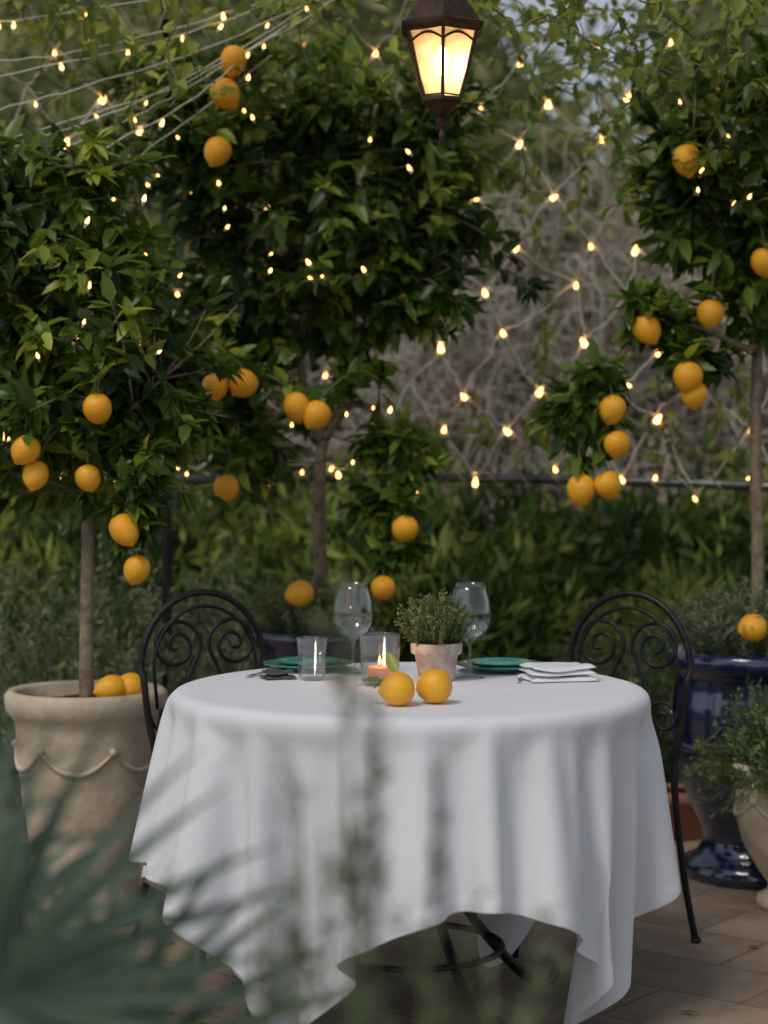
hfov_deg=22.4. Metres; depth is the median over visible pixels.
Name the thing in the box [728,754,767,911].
cream stone urn
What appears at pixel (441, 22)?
hanging lantern
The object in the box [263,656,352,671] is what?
place setting plate
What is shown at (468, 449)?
bare thicket
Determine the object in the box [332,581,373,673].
wine glass
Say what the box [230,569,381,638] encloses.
trailing rosemary
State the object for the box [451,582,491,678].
wine glass
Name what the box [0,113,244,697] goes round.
lemon tree
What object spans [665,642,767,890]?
blue glazed planter
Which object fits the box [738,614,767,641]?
lemon
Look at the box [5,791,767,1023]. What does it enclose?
patio paving
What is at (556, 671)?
folded napkin
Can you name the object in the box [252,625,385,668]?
blue glazed planter
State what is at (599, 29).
sky
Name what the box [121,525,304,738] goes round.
lavender bush
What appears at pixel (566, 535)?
garden hedge
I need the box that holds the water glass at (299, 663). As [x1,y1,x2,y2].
[296,636,327,679]
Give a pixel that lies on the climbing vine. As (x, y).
(564, 26)
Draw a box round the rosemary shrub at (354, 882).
[233,569,572,1023]
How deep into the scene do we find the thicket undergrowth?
10.78 m
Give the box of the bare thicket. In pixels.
[265,84,767,550]
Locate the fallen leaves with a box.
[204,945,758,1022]
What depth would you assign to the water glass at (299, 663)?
4.64 m
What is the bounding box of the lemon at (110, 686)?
[93,675,124,696]
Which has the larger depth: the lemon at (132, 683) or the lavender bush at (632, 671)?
the lavender bush at (632, 671)
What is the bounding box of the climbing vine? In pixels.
[0,0,767,488]
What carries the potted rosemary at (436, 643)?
on the tablecloth
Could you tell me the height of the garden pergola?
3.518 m
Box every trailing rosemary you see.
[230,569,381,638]
[665,575,767,658]
[681,676,767,819]
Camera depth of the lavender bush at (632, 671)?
7.22 m
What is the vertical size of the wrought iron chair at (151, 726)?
0.937 m
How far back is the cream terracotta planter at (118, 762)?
5.26 m
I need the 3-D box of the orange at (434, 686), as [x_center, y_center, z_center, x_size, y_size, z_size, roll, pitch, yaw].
[0.109,0.377,4.202,0.079,0.075,0.076,0,2,0]
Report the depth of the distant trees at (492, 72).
17.60 m
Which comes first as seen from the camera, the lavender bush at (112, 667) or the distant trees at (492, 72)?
the lavender bush at (112, 667)
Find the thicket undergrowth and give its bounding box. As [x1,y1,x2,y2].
[278,224,767,553]
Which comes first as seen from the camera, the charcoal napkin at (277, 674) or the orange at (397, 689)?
the orange at (397, 689)
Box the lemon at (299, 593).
[284,580,313,606]
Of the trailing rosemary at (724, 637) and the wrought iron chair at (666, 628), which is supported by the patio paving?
the wrought iron chair at (666, 628)
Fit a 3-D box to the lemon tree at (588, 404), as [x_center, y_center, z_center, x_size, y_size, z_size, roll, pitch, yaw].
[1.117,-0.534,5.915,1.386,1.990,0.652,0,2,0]
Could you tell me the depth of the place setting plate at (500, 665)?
4.84 m
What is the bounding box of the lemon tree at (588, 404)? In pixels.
[525,9,767,650]
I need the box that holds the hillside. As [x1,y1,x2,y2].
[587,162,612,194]
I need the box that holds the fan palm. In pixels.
[0,693,392,1023]
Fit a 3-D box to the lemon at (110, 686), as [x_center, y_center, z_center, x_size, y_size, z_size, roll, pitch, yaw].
[-0.750,0.483,5.318,0.088,0.075,0.074,0,2,0]
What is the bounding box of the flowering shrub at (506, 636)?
[0,518,766,778]
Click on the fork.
(253, 675)
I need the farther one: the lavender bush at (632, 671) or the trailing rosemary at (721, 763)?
the lavender bush at (632, 671)
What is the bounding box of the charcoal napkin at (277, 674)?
[259,669,295,678]
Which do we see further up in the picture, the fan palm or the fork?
the fork
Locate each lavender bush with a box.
[0,520,214,811]
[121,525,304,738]
[547,584,693,782]
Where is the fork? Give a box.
[246,668,286,677]
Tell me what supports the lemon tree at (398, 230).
in the blue glazed planter at (286, 645)
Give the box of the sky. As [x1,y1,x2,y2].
[254,0,688,161]
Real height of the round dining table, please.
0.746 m
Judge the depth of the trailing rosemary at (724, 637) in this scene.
5.86 m
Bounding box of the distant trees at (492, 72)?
[0,0,767,561]
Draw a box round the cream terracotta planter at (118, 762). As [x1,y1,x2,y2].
[4,680,167,927]
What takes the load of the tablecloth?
on the round dining table
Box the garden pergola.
[0,0,767,724]
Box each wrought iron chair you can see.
[135,589,268,958]
[512,590,700,974]
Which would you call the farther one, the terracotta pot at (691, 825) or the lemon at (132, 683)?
the terracotta pot at (691, 825)
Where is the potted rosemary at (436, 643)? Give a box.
[394,588,478,680]
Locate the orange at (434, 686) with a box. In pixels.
[416,669,452,703]
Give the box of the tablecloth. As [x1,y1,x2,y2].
[129,662,692,1023]
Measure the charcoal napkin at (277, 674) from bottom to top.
0.021 m
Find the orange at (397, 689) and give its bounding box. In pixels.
[362,652,414,705]
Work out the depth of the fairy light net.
6.74 m
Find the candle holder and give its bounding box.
[358,632,400,685]
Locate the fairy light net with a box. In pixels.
[0,0,767,504]
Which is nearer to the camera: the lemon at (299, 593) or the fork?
the fork
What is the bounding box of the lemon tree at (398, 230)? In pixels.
[54,16,557,626]
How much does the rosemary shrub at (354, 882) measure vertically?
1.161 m
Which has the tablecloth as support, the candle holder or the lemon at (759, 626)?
the candle holder
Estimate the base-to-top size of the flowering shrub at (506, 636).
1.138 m
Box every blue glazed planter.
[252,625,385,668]
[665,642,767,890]
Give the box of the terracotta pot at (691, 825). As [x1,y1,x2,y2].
[669,783,702,840]
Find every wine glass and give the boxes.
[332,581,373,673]
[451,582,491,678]
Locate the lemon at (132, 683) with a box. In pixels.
[121,673,141,695]
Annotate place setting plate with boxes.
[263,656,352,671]
[456,657,540,672]
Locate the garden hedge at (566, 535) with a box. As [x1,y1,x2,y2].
[0,424,767,736]
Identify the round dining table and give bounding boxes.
[246,909,559,1023]
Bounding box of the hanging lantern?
[401,0,483,142]
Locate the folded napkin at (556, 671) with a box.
[516,662,598,681]

